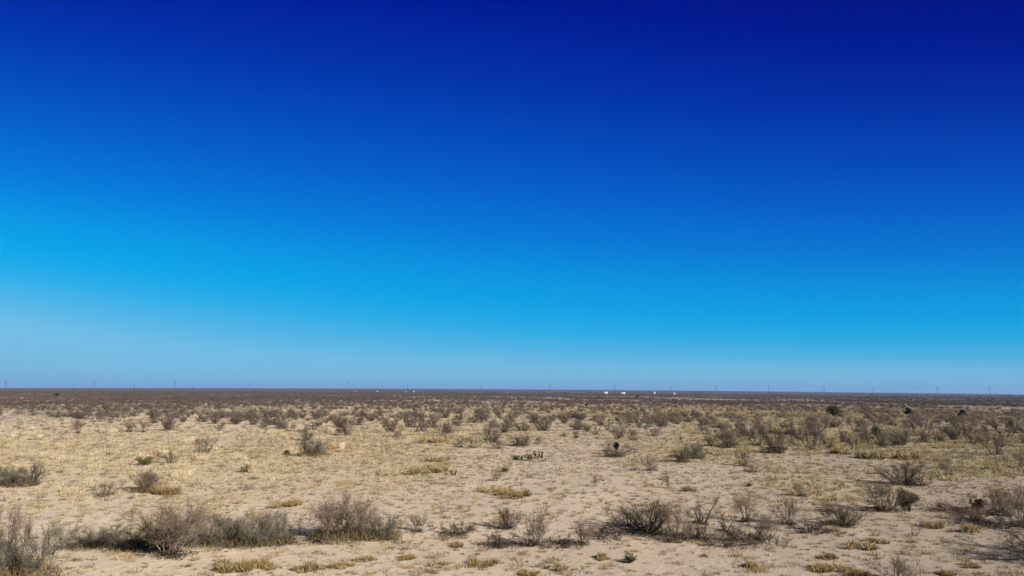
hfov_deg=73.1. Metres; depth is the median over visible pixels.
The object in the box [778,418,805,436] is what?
desert shrub
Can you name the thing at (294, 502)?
grass clump
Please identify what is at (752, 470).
desert shrub
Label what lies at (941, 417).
desert shrub
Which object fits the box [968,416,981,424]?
desert shrub
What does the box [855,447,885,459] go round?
grass clump
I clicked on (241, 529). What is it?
desert shrub
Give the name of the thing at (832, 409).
evergreen bush
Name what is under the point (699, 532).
desert shrub
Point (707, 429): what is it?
desert shrub
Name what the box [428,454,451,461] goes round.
grass clump
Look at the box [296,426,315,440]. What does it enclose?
desert shrub
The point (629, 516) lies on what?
desert shrub
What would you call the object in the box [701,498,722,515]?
desert shrub
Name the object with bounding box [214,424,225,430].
desert shrub
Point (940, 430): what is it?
desert shrub
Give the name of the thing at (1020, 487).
desert shrub
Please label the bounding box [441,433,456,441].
grass clump
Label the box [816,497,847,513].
desert shrub
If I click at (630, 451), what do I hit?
desert shrub
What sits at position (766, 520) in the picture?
desert shrub
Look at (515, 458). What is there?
prickly pear
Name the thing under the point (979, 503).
prickly pear
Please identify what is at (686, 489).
grass clump
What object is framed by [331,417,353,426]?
desert shrub
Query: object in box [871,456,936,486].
desert shrub
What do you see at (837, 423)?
desert shrub
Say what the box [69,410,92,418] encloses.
desert shrub
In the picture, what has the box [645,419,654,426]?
desert shrub
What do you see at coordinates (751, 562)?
grass clump
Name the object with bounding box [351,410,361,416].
desert shrub
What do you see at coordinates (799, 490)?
desert shrub
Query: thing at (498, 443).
desert shrub
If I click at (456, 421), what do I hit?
desert shrub
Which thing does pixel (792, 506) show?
desert shrub
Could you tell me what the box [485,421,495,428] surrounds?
desert shrub
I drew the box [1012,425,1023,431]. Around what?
desert shrub
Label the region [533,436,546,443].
desert shrub
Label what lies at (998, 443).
desert shrub
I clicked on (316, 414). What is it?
desert shrub
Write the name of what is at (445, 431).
desert shrub
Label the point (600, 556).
grass clump
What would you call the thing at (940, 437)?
desert shrub
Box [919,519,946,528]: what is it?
grass clump
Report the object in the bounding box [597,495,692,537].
desert shrub
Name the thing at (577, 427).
desert shrub
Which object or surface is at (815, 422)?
desert shrub
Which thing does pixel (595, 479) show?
desert shrub
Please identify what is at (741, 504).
desert shrub
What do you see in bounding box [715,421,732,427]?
grass clump
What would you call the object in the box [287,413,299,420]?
desert shrub
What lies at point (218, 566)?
grass clump
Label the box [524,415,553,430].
desert shrub
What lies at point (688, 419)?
desert shrub
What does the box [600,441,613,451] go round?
desert shrub
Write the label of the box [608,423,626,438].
desert shrub
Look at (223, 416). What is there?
desert shrub
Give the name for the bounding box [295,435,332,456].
desert shrub
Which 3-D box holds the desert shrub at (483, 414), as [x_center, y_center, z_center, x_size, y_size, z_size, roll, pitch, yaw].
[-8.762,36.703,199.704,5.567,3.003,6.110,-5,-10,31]
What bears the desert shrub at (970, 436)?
on the ground at (645, 554)
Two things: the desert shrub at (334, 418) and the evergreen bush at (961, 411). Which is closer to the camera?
the desert shrub at (334, 418)
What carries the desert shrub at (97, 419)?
on the ground at (645, 554)
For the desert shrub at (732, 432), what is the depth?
116.33 m
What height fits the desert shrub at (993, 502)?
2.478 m
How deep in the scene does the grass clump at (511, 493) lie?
52.18 m
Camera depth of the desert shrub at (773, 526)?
40.05 m
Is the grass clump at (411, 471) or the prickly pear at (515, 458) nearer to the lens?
the grass clump at (411, 471)
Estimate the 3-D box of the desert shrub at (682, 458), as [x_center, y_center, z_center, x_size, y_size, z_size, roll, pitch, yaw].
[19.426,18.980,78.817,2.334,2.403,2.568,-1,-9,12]
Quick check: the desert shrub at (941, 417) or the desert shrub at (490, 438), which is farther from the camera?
the desert shrub at (941, 417)
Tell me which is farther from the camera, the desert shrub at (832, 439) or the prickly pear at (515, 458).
the desert shrub at (832, 439)
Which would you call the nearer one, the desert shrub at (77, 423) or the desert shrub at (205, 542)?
the desert shrub at (205, 542)
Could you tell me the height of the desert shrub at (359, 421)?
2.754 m
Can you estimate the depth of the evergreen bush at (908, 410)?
266.72 m
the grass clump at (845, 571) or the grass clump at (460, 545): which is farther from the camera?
the grass clump at (460, 545)
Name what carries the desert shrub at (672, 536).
on the ground at (645, 554)
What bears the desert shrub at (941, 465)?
on the ground at (645, 554)
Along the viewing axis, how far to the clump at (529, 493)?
52.55 m
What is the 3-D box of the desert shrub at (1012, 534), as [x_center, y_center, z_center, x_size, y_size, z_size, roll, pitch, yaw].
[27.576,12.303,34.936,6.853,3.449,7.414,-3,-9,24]
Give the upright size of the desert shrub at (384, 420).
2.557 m
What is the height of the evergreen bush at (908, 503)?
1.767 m
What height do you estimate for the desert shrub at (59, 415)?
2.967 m
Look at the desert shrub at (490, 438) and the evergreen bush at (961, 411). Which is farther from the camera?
the evergreen bush at (961, 411)
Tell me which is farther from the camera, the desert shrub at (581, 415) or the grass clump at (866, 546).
the desert shrub at (581, 415)
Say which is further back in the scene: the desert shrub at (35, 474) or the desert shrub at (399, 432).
the desert shrub at (399, 432)
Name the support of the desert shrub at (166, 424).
on the ground at (645, 554)
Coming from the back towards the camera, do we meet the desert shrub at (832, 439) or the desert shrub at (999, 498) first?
the desert shrub at (832, 439)
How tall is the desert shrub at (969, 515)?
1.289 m
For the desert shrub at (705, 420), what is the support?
on the ground at (645, 554)
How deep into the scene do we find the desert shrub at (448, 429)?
122.77 m
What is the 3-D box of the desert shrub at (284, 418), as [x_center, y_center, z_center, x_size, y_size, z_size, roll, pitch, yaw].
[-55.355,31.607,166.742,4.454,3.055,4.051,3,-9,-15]
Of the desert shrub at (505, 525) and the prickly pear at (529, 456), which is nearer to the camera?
the desert shrub at (505, 525)
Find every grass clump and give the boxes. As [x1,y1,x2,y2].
[147,484,184,494]
[211,555,258,573]
[251,556,279,570]
[269,497,303,507]
[290,557,325,573]
[327,560,359,568]
[352,554,379,562]
[396,551,416,560]
[402,467,431,474]
[417,434,443,443]
[417,463,450,472]
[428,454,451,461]
[428,558,450,567]
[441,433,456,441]
[448,540,463,547]
[465,557,502,567]
[476,485,506,492]
[492,487,527,498]
[517,568,540,575]
[544,563,572,570]
[595,551,610,560]
[680,486,696,491]
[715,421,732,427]
[743,560,758,568]
[767,426,788,434]
[806,562,849,573]
[809,438,836,447]
[817,551,838,560]
[829,445,851,453]
[836,565,873,575]
[843,539,879,550]
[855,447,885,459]
[862,536,891,543]
[889,447,924,459]
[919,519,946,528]
[933,568,959,575]
[956,561,981,568]
[959,520,982,532]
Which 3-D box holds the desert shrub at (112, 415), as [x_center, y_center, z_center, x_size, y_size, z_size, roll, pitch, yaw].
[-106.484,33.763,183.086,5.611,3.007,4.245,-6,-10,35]
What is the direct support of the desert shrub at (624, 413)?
on the ground at (645, 554)
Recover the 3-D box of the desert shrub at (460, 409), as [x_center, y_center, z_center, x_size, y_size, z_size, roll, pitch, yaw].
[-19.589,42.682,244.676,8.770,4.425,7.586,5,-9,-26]
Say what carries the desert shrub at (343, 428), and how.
on the ground at (645, 554)
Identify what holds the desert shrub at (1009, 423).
on the ground at (645, 554)
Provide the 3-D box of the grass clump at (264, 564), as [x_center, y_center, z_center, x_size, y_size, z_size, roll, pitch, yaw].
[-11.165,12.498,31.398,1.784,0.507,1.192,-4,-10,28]
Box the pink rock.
[338,442,344,448]
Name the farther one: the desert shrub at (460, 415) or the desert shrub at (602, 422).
the desert shrub at (460, 415)
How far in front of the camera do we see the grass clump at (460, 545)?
36.51 m
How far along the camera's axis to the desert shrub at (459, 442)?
101.41 m
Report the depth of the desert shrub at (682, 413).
224.43 m
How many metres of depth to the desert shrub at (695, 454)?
82.39 m
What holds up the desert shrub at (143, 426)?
on the ground at (645, 554)
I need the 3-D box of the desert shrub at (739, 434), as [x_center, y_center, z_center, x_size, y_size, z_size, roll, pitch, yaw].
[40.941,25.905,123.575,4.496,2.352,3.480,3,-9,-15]
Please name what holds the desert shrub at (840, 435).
on the ground at (645, 554)
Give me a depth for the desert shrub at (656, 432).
130.13 m
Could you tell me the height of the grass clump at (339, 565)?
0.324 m
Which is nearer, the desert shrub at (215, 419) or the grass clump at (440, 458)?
the grass clump at (440, 458)
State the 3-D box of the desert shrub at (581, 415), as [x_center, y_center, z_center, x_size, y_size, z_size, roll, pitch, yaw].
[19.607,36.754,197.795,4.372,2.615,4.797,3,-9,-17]
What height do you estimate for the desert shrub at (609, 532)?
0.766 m
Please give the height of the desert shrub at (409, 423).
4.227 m
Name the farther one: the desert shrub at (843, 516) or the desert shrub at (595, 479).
the desert shrub at (595, 479)
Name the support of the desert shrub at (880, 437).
on the ground at (645, 554)
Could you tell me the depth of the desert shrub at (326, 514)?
37.58 m
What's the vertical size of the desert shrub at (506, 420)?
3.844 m
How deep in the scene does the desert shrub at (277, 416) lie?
190.49 m
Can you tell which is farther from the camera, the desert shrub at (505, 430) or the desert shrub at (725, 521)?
the desert shrub at (505, 430)
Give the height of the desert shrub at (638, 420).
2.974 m
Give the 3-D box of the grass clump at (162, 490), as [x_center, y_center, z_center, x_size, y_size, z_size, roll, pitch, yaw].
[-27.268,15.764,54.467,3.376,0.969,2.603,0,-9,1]
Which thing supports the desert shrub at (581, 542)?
on the ground at (645, 554)
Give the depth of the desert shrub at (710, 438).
103.10 m
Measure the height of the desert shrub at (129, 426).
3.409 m
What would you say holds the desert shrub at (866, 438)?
on the ground at (645, 554)
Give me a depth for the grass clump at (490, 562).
32.30 m
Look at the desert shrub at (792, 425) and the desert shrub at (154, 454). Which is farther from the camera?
the desert shrub at (792, 425)
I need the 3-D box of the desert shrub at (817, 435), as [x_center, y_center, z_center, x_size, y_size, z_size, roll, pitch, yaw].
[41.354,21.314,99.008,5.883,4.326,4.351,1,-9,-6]
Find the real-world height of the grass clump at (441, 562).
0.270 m
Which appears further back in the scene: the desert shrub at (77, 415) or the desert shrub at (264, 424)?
the desert shrub at (77, 415)
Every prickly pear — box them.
[512,455,522,459]
[524,454,532,459]
[533,450,542,458]
[969,498,983,508]
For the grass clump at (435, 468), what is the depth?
68.34 m
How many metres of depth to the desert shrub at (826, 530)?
41.06 m
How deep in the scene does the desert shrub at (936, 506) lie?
48.65 m
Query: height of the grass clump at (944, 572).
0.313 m
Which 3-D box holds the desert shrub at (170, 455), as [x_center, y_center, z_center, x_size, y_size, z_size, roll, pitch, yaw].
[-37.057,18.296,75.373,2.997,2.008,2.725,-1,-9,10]
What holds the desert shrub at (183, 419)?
on the ground at (645, 554)
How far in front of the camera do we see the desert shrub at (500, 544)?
36.50 m
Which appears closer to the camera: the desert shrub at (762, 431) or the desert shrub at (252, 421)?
the desert shrub at (762, 431)
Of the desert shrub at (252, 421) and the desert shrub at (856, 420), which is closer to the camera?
the desert shrub at (252, 421)
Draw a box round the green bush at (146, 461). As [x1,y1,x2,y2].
[135,456,153,464]
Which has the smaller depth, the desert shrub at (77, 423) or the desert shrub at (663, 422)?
the desert shrub at (77, 423)
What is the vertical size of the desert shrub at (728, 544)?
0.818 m
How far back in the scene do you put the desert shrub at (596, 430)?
130.92 m
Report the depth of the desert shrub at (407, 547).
35.62 m
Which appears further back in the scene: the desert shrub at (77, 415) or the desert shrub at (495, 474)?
the desert shrub at (77, 415)
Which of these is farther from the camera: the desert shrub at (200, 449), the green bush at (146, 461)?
the desert shrub at (200, 449)
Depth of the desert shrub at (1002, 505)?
43.54 m
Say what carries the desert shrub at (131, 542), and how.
on the ground at (645, 554)
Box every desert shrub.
[0,462,48,487]
[0,498,33,544]
[0,509,83,575]
[27,457,46,485]
[48,409,68,417]
[50,522,129,551]
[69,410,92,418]
[69,417,86,432]
[70,409,87,417]
[84,412,108,421]
[90,478,122,497]
[90,521,170,551]
[94,408,113,416]
[105,412,115,419]
[112,487,218,560]
[123,416,135,431]
[127,467,172,492]
[133,420,150,431]
[145,409,163,422]
[149,448,161,461]
[158,411,176,430]
[159,450,182,463]
[165,411,179,417]
[176,415,188,421]
[181,511,252,548]
[192,434,220,452]
[198,413,212,421]
[208,414,219,423]
[213,508,286,549]
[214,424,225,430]
[216,411,230,419]
[226,413,250,423]
[236,434,252,446]
[242,414,253,420]
[248,417,259,424]
[252,509,310,546]
[257,419,274,427]
[273,411,281,418]
[273,419,287,428]
[276,415,289,423]
[282,423,295,430]
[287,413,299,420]
[293,411,307,417]
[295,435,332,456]
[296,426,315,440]
[302,489,379,545]
[305,420,319,429]
[309,409,328,416]
[309,411,322,418]
[318,426,331,435]
[329,415,344,421]
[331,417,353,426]
[331,424,352,434]
[344,415,367,425]
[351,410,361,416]
[356,510,405,542]
[365,413,375,420]
[375,416,398,432]
[377,415,389,423]
[385,428,407,440]
[390,532,424,548]
[401,411,424,427]
[404,508,432,532]
[412,419,430,431]
[425,410,442,427]
[428,424,458,436]
[430,405,453,417]
[436,422,453,432]
[438,517,477,537]
[448,403,466,413]
[450,417,462,424]
[453,437,466,446]
[454,412,467,419]
[461,434,481,447]
[469,414,484,421]
[470,411,490,418]
[475,530,531,548]
[478,426,502,442]
[481,438,506,448]
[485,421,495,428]
[486,417,496,426]
[490,470,507,480]
[492,409,506,416]
[493,503,523,530]
[497,421,510,432]
[504,415,520,428]
[509,434,533,446]
[509,505,550,546]
[511,421,531,431]
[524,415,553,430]
[527,414,543,422]
[530,534,582,550]
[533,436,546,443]
[557,411,571,423]
[569,422,584,429]
[569,524,636,542]
[572,412,585,419]
[573,511,605,545]
[590,426,601,434]
[593,473,602,486]
[595,418,607,424]
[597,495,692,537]
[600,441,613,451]
[601,448,628,457]
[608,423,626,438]
[617,414,627,422]
[619,412,635,417]
[619,504,641,526]
[620,442,638,452]
[626,416,647,426]
[626,425,645,439]
[639,451,658,470]
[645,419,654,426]
[646,428,663,435]
[652,417,666,426]
[658,496,691,543]
[659,471,669,487]
[667,416,683,423]
[673,445,691,462]
[675,516,720,540]
[680,410,691,416]
[683,440,713,459]
[685,415,693,422]
[690,494,719,524]
[691,533,758,551]
[695,425,713,434]
[697,417,711,424]
[699,430,718,445]
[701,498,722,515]
[710,432,748,447]
[713,521,788,545]
[717,511,737,531]
[718,426,736,439]
[724,484,764,522]
[728,422,746,430]
[728,427,750,438]
[734,445,753,466]
[741,413,771,445]
[744,464,765,472]
[745,513,785,528]
[756,427,795,453]
[758,520,781,535]
[763,493,809,525]
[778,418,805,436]
[782,519,847,534]
[786,424,822,449]
[786,480,811,496]
[796,414,836,435]
[813,505,873,528]
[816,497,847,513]
[819,436,835,443]
[821,415,848,427]
[835,431,853,441]
[837,429,863,449]
[852,427,875,442]
[854,416,868,424]
[855,474,918,513]
[858,554,928,575]
[868,426,895,447]
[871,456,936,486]
[875,416,901,425]
[880,427,912,445]
[899,415,935,434]
[905,513,925,535]
[912,425,934,442]
[918,500,1002,516]
[920,498,951,511]
[931,457,964,475]
[935,412,944,419]
[935,433,948,441]
[937,425,950,434]
[941,424,963,439]
[943,503,998,521]
[946,419,960,426]
[949,422,991,434]
[950,413,967,421]
[954,511,1023,528]
[959,483,1021,512]
[962,429,982,442]
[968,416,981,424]
[975,432,1007,454]
[976,491,1021,517]
[976,512,1023,556]
[979,412,1022,438]
[993,492,1023,526]
[994,483,1023,505]
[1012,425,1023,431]
[1012,448,1023,466]
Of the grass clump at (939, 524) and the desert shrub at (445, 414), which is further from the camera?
the desert shrub at (445, 414)
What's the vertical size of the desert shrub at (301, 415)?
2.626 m
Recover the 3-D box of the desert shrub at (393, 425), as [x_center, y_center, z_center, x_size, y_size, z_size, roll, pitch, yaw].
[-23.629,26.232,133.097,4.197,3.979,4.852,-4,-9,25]
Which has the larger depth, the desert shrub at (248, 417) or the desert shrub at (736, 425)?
the desert shrub at (248, 417)
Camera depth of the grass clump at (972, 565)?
33.34 m
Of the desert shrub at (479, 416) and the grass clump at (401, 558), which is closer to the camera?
the grass clump at (401, 558)
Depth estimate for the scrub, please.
491.64 m
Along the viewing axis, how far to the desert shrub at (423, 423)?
135.46 m
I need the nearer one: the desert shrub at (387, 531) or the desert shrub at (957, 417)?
the desert shrub at (387, 531)
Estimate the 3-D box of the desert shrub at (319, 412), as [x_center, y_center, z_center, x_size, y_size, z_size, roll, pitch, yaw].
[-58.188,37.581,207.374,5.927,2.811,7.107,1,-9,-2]
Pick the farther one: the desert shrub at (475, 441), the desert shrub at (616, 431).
the desert shrub at (616, 431)
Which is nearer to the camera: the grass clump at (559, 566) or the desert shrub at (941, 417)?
the grass clump at (559, 566)
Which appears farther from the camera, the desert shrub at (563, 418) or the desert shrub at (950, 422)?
the desert shrub at (563, 418)
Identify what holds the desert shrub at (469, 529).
on the ground at (645, 554)
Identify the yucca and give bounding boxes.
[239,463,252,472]
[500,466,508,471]
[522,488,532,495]
[613,441,618,452]
[621,549,637,562]
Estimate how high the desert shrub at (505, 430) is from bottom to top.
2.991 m
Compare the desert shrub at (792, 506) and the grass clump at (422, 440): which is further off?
the grass clump at (422, 440)
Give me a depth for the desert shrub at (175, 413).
193.93 m
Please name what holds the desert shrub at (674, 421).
on the ground at (645, 554)
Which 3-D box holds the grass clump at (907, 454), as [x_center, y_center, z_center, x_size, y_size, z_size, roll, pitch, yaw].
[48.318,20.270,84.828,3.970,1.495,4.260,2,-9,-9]
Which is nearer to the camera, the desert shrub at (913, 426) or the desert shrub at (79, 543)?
the desert shrub at (79, 543)
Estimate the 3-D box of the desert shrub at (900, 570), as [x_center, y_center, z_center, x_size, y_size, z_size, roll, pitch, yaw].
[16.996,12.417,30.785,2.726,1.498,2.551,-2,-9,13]
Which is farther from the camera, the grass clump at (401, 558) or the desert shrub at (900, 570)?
the grass clump at (401, 558)
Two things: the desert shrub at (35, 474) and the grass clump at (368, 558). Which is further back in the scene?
the desert shrub at (35, 474)
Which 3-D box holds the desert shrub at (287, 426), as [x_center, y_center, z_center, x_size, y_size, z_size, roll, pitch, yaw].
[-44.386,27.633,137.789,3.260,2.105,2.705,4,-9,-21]
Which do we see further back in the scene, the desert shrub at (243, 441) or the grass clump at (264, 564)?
the desert shrub at (243, 441)
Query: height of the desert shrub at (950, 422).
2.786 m
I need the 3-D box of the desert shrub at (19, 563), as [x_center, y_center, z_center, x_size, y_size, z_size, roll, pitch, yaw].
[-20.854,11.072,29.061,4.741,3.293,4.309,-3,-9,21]
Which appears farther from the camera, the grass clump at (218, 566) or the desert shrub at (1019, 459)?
the desert shrub at (1019, 459)
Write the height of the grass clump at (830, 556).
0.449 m
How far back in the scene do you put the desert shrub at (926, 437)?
113.11 m
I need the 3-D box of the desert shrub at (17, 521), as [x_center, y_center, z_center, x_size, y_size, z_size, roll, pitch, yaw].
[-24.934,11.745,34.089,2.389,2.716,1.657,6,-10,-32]
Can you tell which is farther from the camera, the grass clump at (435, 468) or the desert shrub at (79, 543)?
the grass clump at (435, 468)
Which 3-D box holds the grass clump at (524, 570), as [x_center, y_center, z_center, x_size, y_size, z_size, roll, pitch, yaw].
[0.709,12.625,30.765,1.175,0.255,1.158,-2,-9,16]
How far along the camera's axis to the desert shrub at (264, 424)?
151.61 m
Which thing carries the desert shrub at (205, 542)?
on the ground at (645, 554)
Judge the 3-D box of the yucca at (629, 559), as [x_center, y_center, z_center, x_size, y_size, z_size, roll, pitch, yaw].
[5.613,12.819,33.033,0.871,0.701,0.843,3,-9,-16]
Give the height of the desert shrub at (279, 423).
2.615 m
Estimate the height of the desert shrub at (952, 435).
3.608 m
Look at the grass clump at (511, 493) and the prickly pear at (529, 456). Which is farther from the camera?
the prickly pear at (529, 456)
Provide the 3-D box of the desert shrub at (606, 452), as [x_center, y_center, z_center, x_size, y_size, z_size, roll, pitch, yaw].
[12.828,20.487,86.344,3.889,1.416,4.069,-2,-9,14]
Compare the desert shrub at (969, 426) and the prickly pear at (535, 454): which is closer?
the prickly pear at (535, 454)
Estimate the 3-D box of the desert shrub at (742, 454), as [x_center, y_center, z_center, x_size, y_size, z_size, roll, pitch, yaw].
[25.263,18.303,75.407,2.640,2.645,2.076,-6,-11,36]
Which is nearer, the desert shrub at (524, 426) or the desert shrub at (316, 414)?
the desert shrub at (524, 426)
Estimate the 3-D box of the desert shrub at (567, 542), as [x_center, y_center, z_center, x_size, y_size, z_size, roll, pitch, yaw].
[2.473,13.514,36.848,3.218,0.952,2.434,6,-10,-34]
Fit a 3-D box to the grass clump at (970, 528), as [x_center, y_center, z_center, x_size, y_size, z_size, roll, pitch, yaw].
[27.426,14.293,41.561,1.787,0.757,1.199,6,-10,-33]
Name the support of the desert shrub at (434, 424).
on the ground at (645, 554)
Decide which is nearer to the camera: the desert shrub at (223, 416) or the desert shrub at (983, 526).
the desert shrub at (983, 526)
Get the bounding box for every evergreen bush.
[826,405,842,415]
[895,488,919,511]
[904,407,911,414]
[957,409,966,415]
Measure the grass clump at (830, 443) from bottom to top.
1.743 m
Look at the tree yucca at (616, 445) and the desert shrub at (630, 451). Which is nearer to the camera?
the tree yucca at (616, 445)
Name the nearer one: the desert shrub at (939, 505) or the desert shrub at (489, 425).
the desert shrub at (939, 505)
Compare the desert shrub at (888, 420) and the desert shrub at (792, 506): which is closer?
the desert shrub at (792, 506)
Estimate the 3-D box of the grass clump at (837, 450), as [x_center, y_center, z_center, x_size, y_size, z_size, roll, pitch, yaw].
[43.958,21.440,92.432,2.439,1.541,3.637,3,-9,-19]
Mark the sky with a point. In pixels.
(683, 195)
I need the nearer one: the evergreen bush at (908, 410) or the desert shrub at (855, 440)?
the desert shrub at (855, 440)
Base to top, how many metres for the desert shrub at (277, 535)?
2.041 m
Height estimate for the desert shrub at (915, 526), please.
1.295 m
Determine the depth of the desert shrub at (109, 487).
53.20 m
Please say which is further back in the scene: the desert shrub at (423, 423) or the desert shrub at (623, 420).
the desert shrub at (623, 420)
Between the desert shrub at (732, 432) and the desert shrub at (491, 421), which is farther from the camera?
the desert shrub at (491, 421)
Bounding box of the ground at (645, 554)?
[0,388,1023,575]
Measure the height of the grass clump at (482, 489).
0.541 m
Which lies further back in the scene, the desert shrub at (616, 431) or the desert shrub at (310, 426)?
the desert shrub at (310, 426)
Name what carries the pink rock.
on the ground at (645, 554)
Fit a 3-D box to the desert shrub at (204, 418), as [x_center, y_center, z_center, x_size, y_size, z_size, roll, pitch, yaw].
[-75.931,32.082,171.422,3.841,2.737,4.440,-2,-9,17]
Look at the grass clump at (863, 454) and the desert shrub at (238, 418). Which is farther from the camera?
the desert shrub at (238, 418)
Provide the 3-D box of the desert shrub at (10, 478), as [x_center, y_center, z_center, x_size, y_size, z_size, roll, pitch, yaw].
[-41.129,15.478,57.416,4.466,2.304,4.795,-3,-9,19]
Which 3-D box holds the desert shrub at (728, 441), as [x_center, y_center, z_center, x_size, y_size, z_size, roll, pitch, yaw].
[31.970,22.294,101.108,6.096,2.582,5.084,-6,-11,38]
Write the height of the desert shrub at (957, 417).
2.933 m
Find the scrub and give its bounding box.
[0,388,1023,440]
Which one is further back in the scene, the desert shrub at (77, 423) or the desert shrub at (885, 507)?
the desert shrub at (77, 423)
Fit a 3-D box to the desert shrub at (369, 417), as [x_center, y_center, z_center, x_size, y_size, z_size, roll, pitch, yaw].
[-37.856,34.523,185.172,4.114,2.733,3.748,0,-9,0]
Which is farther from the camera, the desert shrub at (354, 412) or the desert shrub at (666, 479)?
the desert shrub at (354, 412)
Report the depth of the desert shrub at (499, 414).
222.19 m
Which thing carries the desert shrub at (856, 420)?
on the ground at (645, 554)
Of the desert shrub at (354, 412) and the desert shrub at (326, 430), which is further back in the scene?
the desert shrub at (354, 412)
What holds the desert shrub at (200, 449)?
on the ground at (645, 554)
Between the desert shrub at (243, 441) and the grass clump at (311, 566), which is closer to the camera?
the grass clump at (311, 566)
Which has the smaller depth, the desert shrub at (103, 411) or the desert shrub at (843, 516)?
the desert shrub at (843, 516)
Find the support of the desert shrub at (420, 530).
on the ground at (645, 554)
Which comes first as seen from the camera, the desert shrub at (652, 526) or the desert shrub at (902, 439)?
the desert shrub at (652, 526)
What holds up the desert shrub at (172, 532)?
on the ground at (645, 554)
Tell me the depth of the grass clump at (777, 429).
136.87 m
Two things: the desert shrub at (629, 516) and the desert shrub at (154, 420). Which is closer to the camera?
the desert shrub at (629, 516)
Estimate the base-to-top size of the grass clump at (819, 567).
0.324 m
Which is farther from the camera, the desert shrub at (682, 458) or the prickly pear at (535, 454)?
the prickly pear at (535, 454)
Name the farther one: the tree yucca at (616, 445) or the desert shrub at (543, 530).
the tree yucca at (616, 445)
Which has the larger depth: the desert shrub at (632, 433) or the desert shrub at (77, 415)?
the desert shrub at (77, 415)
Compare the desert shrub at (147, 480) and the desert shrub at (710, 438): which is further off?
the desert shrub at (710, 438)
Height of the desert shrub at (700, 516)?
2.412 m
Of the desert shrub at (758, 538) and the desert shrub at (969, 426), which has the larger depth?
the desert shrub at (969, 426)
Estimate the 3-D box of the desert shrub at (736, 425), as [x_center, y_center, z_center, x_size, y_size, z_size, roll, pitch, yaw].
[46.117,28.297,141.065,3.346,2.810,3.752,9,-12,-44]
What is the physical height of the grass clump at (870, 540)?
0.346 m
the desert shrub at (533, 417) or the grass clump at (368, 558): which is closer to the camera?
the grass clump at (368, 558)
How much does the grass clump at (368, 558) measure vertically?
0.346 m
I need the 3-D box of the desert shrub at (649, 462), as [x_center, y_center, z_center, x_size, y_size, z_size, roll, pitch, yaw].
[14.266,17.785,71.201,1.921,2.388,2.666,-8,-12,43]
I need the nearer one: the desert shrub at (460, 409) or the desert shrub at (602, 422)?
the desert shrub at (602, 422)
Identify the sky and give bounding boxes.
[0,0,1023,393]
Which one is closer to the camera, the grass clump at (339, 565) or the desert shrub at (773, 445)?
the grass clump at (339, 565)
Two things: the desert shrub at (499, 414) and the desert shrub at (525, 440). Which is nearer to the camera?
the desert shrub at (525, 440)

